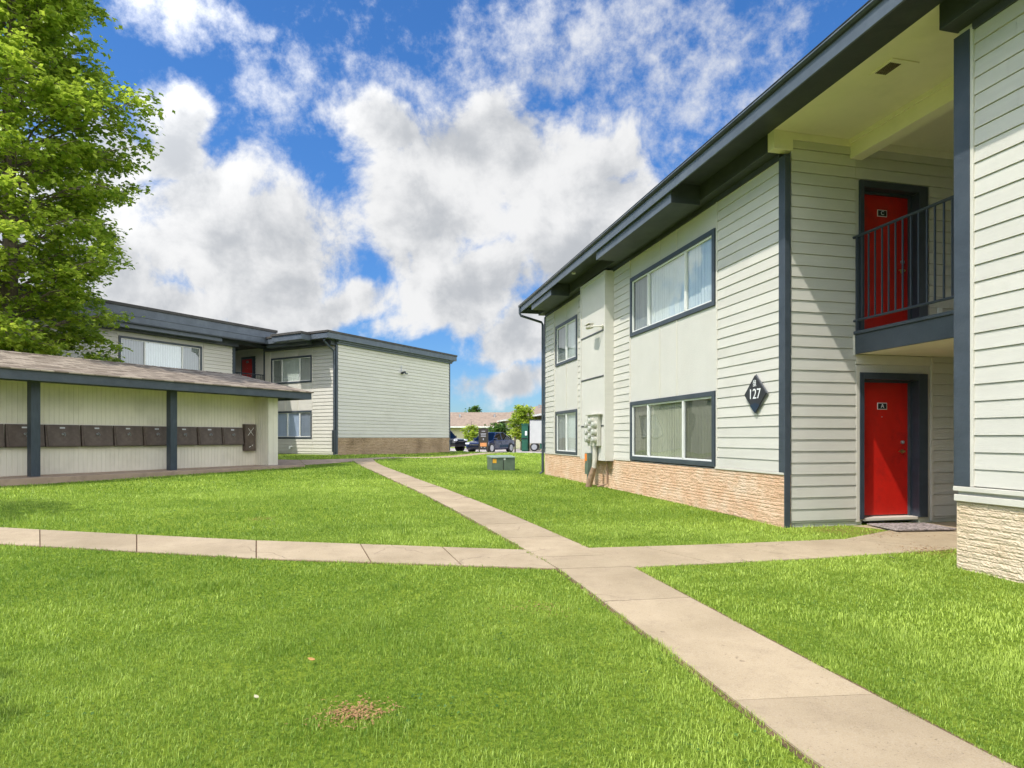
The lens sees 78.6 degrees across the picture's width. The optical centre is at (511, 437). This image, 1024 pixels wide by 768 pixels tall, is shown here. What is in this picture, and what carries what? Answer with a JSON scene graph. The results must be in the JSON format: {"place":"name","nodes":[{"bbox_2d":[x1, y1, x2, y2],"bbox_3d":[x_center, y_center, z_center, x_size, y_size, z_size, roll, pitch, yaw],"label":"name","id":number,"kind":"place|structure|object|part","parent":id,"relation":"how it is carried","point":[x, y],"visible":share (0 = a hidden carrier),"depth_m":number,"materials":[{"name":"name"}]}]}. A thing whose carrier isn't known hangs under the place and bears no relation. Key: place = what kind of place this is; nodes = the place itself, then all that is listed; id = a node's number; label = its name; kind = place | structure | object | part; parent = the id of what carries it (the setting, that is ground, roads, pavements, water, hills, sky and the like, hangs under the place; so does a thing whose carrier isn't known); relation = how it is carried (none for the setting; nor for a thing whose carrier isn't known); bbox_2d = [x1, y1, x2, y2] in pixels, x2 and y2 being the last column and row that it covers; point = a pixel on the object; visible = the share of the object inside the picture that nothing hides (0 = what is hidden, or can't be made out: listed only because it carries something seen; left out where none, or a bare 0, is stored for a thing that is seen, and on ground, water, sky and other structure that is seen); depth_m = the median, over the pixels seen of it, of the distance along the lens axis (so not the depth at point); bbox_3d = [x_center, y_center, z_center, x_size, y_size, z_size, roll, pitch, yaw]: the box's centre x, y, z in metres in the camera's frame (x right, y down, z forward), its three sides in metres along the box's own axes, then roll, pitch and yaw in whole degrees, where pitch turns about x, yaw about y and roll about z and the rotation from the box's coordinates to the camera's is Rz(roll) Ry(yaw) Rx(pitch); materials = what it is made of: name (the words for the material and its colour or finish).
{"place":"outdoors","nodes":[
{"label":"outdoors","id":0,"kind":"place"},
{"bbox_2d":[278,451,544,464],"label":"lawn grass","id":1,"kind":"structure","parent":0,"point":[454,458],"depth_m":30.16,"materials":[{"name":"green plant"}]},
{"bbox_2d":[0,0,867,411],"label":"sky","id":2,"kind":"structure","parent":0,"point":[405,172],"materials":[{"name":"blue"}]},
{"bbox_2d":[0,486,877,550],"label":"lawn grass","id":3,"kind":"structure","parent":0,"point":[329,490],"depth_m":10.46,"materials":[{"name":"green plant"}]},
{"bbox_2d":[0,447,1023,767],"bbox_3d":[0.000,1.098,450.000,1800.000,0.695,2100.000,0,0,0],"label":"ground","id":4,"kind":"structure","parent":0,"point":[466,725],"depth_m":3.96,"materials":[{"name":"green plant"}]},
{"bbox_2d":[0,0,174,362],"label":"tree","id":5,"kind":"object","parent":4,"relation":"on","point":[41,30],"visible":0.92,"depth_m":19.10,"materials":[{"name":"green plant"}]},
{"bbox_2d":[0,350,313,485],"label":"mailbox shelter","id":6,"kind":"object","parent":4,"relation":"on","point":[36,390],"visible":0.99,"depth_m":17.57,"materials":[{"name":"beige wood"}]},
{"bbox_2d":[0,424,4,446],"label":"mailbox","id":7,"kind":"object","parent":6,"relation":"attached to","point":[2,442],"visible":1,"depth_m":15.08,"materials":[{"name":"metal"}]},
{"bbox_2d":[0,425,3,446],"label":"door","id":8,"kind":"structure","parent":7,"relation":"in","point":[1,432],"depth_m":15.07,"materials":[{"name":"metal"}]},
{"bbox_2d":[4,424,44,446],"bbox_3d":[-12.090,-0.045,15.531,0.166,0.570,0.810,0,0,29],"label":"mailbox","id":9,"kind":"object","parent":6,"relation":"attached to","point":[15,435],"visible":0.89,"depth_m":15.36,"materials":[{"name":"metal"}]},
{"bbox_2d":[7,425,43,446],"bbox_3d":[-12.056,-0.037,15.516,0.092,0.525,0.774,0,0,29],"label":"door","id":10,"kind":"structure","parent":9,"relation":"in","point":[17,434],"depth_m":15.38,"materials":[{"name":"metal"}]},
{"bbox_2d":[44,425,80,446],"bbox_3d":[-11.681,-0.045,16.264,0.166,0.570,0.810,0,0,29],"label":"mailbox","id":11,"kind":"object","parent":6,"relation":"attached to","point":[61,435],"visible":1,"depth_m":16.22,"materials":[{"name":"metal"}]},
{"bbox_2d":[46,426,80,445],"bbox_3d":[-11.648,-0.037,16.248,0.092,0.525,0.774,0,0,29],"label":"door","id":12,"kind":"structure","parent":11,"relation":"in","point":[57,435],"depth_m":16.24,"materials":[{"name":"metal"}]},
{"bbox_2d":[80,425,113,446],"bbox_3d":[-11.273,-0.045,16.998,0.166,0.570,0.790,0,0,29],"label":"mailbox","id":13,"kind":"object","parent":6,"relation":"attached to","point":[96,435],"visible":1,"depth_m":16.94,"materials":[{"name":"metal"}]},
{"bbox_2d":[82,426,112,445],"bbox_3d":[-11.239,-0.037,16.983,0.092,0.525,0.755,0,0,29],"label":"door","id":14,"kind":"structure","parent":13,"relation":"in","point":[93,435],"depth_m":16.97,"materials":[{"name":"metal"}]},
{"bbox_2d":[113,426,142,445],"bbox_3d":[-10.871,-0.045,17.719,0.166,0.570,0.780,0,0,29],"label":"mailbox","id":15,"kind":"object","parent":6,"relation":"attached to","point":[127,435],"visible":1,"depth_m":17.67,"materials":[{"name":"metal"}]},
{"bbox_2d":[115,427,142,445],"bbox_3d":[-10.838,-0.037,17.706,0.092,0.525,0.745,0,0,29],"label":"door","id":16,"kind":"structure","parent":15,"relation":"in","point":[124,435],"depth_m":17.69,"materials":[{"name":"metal"}]},
{"bbox_2d":[142,426,166,445],"bbox_3d":[-10.468,-0.045,18.444,0.166,0.570,0.800,0,0,29],"label":"mailbox","id":17,"kind":"object","parent":6,"relation":"attached to","point":[154,435],"visible":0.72,"depth_m":18.34,"materials":[{"name":"metal"}]},
{"bbox_2d":[144,427,166,444],"bbox_3d":[-10.434,-0.037,18.427,0.092,0.525,0.765,0,0,29],"label":"door","id":18,"kind":"structure","parent":17,"relation":"in","point":[154,435],"depth_m":18.38,"materials":[{"name":"metal"}]},
{"bbox_2d":[177,427,196,444],"bbox_3d":[-10.054,-0.045,19.187,0.166,0.570,0.800,0,0,29],"label":"mailbox","id":19,"kind":"object","parent":6,"relation":"attached to","point":[186,435],"visible":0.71,"depth_m":19.22,"materials":[{"name":"metal"}]},
{"bbox_2d":[177,428,196,444],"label":"door","id":20,"kind":"structure","parent":19,"relation":"in","point":[185,436],"depth_m":19.21,"materials":[{"name":"metal"}]},
{"bbox_2d":[196,427,221,444],"bbox_3d":[-9.636,-0.045,19.938,0.166,0.570,0.820,0,0,29],"label":"mailbox","id":21,"kind":"object","parent":6,"relation":"attached to","point":[209,435],"visible":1,"depth_m":19.88,"materials":[{"name":"metal"}]},
{"bbox_2d":[199,428,221,444],"bbox_3d":[-9.602,-0.037,19.921,0.092,0.525,0.784,0,0,29],"label":"door","id":22,"kind":"structure","parent":21,"relation":"in","point":[208,436],"depth_m":19.90,"materials":[{"name":"metal"}]},
{"bbox_2d":[221,427,243,444],"bbox_3d":[-9.230,-0.045,20.668,0.166,0.570,0.770,0,0,29],"label":"mailbox","id":23,"kind":"object","parent":6,"relation":"attached to","point":[232,436],"visible":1,"depth_m":20.61,"materials":[{"name":"metal"}]},
{"bbox_2d":[223,428,243,443],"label":"door","id":24,"kind":"structure","parent":23,"relation":"in","point":[231,435],"depth_m":20.64,"materials":[{"name":"metal"}]},
{"bbox_2d":[243,424,255,450],"bbox_3d":[-8.914,0.000,21.219,0.169,0.900,0.420,0,0,29],"label":"parcel locker","id":25,"kind":"object","parent":6,"relation":"attached to","point":[249,434],"visible":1,"depth_m":21.14,"materials":[{"name":"brown metal"}]},
{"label":"door","id":26,"kind":"part","parent":25,"relation":"part of","materials":[{"name":"metal"}]},
{"bbox_2d":[0,283,456,454],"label":"apartment building","id":27,"kind":"structure","parent":4,"relation":"on","point":[368,397],"depth_m":29.64,"materials":[{"name":"paint"}]},
{"bbox_2d":[118,335,201,370],"bbox_3d":[-14.701,-3.390,26.273,0.099,1.300,3.550,0,0,30],"label":"window","id":28,"kind":"structure","parent":27,"relation":"in","point":[145,351],"depth_m":26.21,"materials":[{"name":"glass"}]},
{"bbox_2d":[242,359,251,377],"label":"door","id":29,"kind":"structure","parent":27,"relation":"in","point":[247,363],"depth_m":31.62,"materials":[{"name":"red paint"}]},
{"bbox_2d":[271,355,311,383],"bbox_3d":[-10.578,-3.240,30.119,2.820,1.280,0.195,0,0,30],"label":"window","id":30,"kind":"structure","parent":27,"relation":"in","point":[296,369],"depth_m":30.11,"materials":[{"name":"glass"}]},
{"bbox_2d":[278,410,311,438],"bbox_3d":[-10.603,-0.605,30.079,2.820,1.330,0.099,0,0,30],"label":"window","id":31,"kind":"structure","parent":27,"relation":"in","point":[291,424],"depth_m":30.00,"materials":[{"name":"glass"}]},
{"bbox_2d":[0,527,555,569],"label":"walkway","id":32,"kind":"structure","parent":4,"relation":"on","point":[377,553],"depth_m":7.08,"materials":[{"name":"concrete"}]},
{"bbox_2d":[0,458,611,497],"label":"lawn grass","id":33,"kind":"structure","parent":4,"relation":"on","point":[487,473],"depth_m":16.78,"materials":[{"name":"green plant"}]},
{"bbox_2d":[278,458,373,464],"bbox_3d":[-7.697,0.982,24.359,5.413,0.260,3.073,0,0,-25],"label":"apron","id":34,"kind":"object","parent":4,"relation":"on","point":[312,462],"visible":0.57,"depth_m":24.30,"materials":[{"name":"brown concrete"}]},
{"bbox_2d":[374,452,499,458],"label":"side walk","id":35,"kind":"structure","parent":4,"relation":"on","point":[463,455],"depth_m":32.20,"materials":[{"name":"concrete"}]},
{"bbox_2d":[465,405,481,411],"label":"tree","id":36,"kind":"object","parent":4,"relation":"on","point":[475,408],"visible":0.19,"depth_m":95.87,"materials":[{"name":"green plant"}]},
{"bbox_2d":[450,412,513,446],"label":"house","id":37,"kind":"structure","parent":4,"relation":"on","point":[459,421],"depth_m":73.48,"materials":[{"name":"metal"}]},
{"bbox_2d":[479,428,487,451],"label":"notice sign","id":38,"kind":"object","parent":4,"relation":"on","point":[483,438],"visible":0.94,"depth_m":41.57,"materials":[{"name":"black metal"}]},
{"bbox_2d":[450,448,541,452],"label":"parking lot","id":39,"kind":"structure","parent":4,"relation":"on","point":[504,450],"depth_m":51.10,"materials":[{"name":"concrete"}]},
{"bbox_2d":[450,430,467,450],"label":"suv","id":40,"kind":"object","parent":39,"relation":"on","point":[458,444],"visible":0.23,"depth_m":47.70,"materials":[{"name":"black paint"}]},
{"bbox_2d":[460,423,478,441],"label":"tree","id":41,"kind":"object","parent":39,"relation":"on","point":[473,431],"visible":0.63,"depth_m":54.71,"materials":[{"name":"green plant"}]},
{"bbox_2d":[465,432,513,451],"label":"sedan","id":42,"kind":"object","parent":39,"relation":"on","point":[499,441],"visible":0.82,"depth_m":45.60,"materials":[{"name":"blue paint"}]},
{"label":"window","id":43,"kind":"part","parent":42,"relation":"part of","materials":[{"name":"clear glass"}]},
{"bbox_2d":[506,404,541,449],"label":"tree","id":44,"kind":"object","parent":39,"relation":"on","point":[520,415],"visible":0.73,"depth_m":54.14,"materials":[{"name":"green plant"}]},
{"bbox_2d":[521,424,529,450],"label":"green container","id":45,"kind":"object","parent":39,"relation":"on","point":[525,437],"visible":0.92,"depth_m":49.57,"materials":[{"name":"green metal"}]},
{"bbox_2d":[530,420,541,450],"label":"cargo trailer","id":46,"kind":"object","parent":39,"relation":"on","point":[535,432],"visible":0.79,"depth_m":49.08,"materials":[{"name":"metal"}]},
{"bbox_2d":[484,422,512,439],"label":"tree","id":47,"kind":"object","parent":4,"relation":"on","point":[499,427],"visible":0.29,"depth_m":58.23,"materials":[{"name":"green plant"}]},
{"bbox_2d":[487,455,515,470],"bbox_3d":[-0.406,0.950,22.970,0.918,0.590,0.696,0,0,-17],"label":"utility box","id":48,"kind":"object","parent":4,"relation":"on","point":[501,462],"visible":0.85,"depth_m":22.69,"materials":[{"name":"green metal"}]},
{"bbox_2d":[514,436,515,452],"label":"bollard","id":49,"kind":"object","parent":4,"relation":"on","point":[514,444],"visible":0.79,"depth_m":41.88,"materials":[{"name":"black metal"}]},
{"bbox_2d":[497,405,541,449],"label":"house","id":50,"kind":"structure","parent":4,"relation":"on","point":[538,411],"depth_m":64.44,"materials":[{"name":"metal"}]},
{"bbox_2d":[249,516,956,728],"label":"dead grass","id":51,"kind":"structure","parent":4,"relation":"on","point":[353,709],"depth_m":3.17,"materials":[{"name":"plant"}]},
{"bbox_2d":[352,459,1016,767],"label":"walk","id":52,"kind":"structure","parent":4,"relation":"on","point":[824,717],"depth_m":3.62,"materials":[{"name":"concrete"}]},
{"bbox_2d":[518,0,1023,583],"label":"apartment building","id":53,"kind":"structure","parent":4,"relation":"on","point":[824,240],"depth_m":9.07,"materials":[{"name":"paint"}]},
{"bbox_2d":[555,314,576,366],"bbox_3d":[1.674,-2.825,18.532,0.195,1.250,2.030,0,0,-13],"label":"window","id":54,"kind":"structure","parent":53,"relation":"in","point":[565,332],"depth_m":18.51,"materials":[{"name":"glass"}]},
{"bbox_2d":[555,409,576,454],"bbox_3d":[1.674,-0.151,18.532,0.195,1.298,2.030,0,0,-13],"label":"window","id":55,"kind":"structure","parent":53,"relation":"in","point":[565,421],"depth_m":18.52,"materials":[{"name":"glass"}]},
{"bbox_2d":[584,323,603,328],"bbox_3d":[1.949,-2.695,15.171,0.255,0.139,0.588,0,0,-36],"label":"security camera","id":56,"kind":"object","parent":53,"relation":"attached to","point":[589,326],"visible":1,"depth_m":15.10,"materials":[{"name":"beige paint"}]},
{"bbox_2d":[584,413,612,486],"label":"electric meters","id":57,"kind":"object","parent":53,"relation":"attached to","point":[592,425],"visible":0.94,"depth_m":15.34,"materials":[{"name":"grey metal"}]},
{"bbox_2d":[630,228,715,336],"bbox_3d":[3.120,-2.895,12.297,0.195,1.310,3.490,0,0,-13],"label":"window","id":58,"kind":"structure","parent":53,"relation":"in","point":[682,284],"depth_m":12.05,"materials":[{"name":"glass"}]},
{"bbox_2d":[630,391,715,466],"bbox_3d":[3.120,-0.146,12.297,0.195,1.288,3.490,0,0,-13],"label":"window","id":59,"kind":"structure","parent":53,"relation":"in","point":[681,429],"depth_m":12.05,"materials":[{"name":"glass"}]},
{"bbox_2d":[744,374,767,413],"bbox_3d":[3.670,-0.655,9.422,0.042,0.600,0.570,0,0,-13],"label":"address sign","id":60,"kind":"object","parent":53,"relation":"attached to","point":[756,394],"visible":1,"depth_m":9.39,"materials":[{"name":"black metal"}]},
{"bbox_2d":[864,382,906,514],"bbox_3d":[5.561,0.157,9.367,0.955,2.006,0.114,0,0,-13],"label":"door","id":61,"kind":"structure","parent":53,"relation":"in","point":[885,404],"depth_m":9.39,"materials":[{"name":"red paint"}]},
{"bbox_2d":[864,194,906,328],"bbox_3d":[5.561,-2.603,9.367,0.955,2.086,0.114,0,0,-13],"label":"door","id":62,"kind":"structure","parent":53,"relation":"in","point":[878,210],"depth_m":9.39,"materials":[{"name":"red paint"}]},
{"bbox_2d":[590,526,956,567],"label":"walkway","id":63,"kind":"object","parent":4,"relation":"on","point":[676,555],"depth_m":7.15,"materials":[{"name":"concrete"}]},
{"bbox_2d":[856,521,956,529],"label":"concrete slab","id":64,"kind":"structure","parent":4,"relation":"on","point":[950,524],"depth_m":9.03,"materials":[{"name":"concrete"}]},
{"bbox_2d":[867,522,956,530],"bbox_3d":[5.583,1.244,8.743,0.880,0.018,0.620,0,0,-5],"label":"doormat","id":65,"kind":"object","parent":64,"relation":"on","point":[909,526],"visible":0.99,"depth_m":8.68,"materials":[{"name":"grey fabric"}]},
{"bbox_2d":[0,520,1023,656],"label":"lawn grass","id":66,"kind":"structure","parent":0,"point":[390,535],"depth_m":5.60,"materials":[{"name":"green plant"}]},
{"bbox_2d":[354,460,1019,767],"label":"walk edge soil","id":67,"kind":"structure","parent":0,"point":[784,744],"depth_m":3.42,"materials":[{"name":"brown soil"}]}
]}

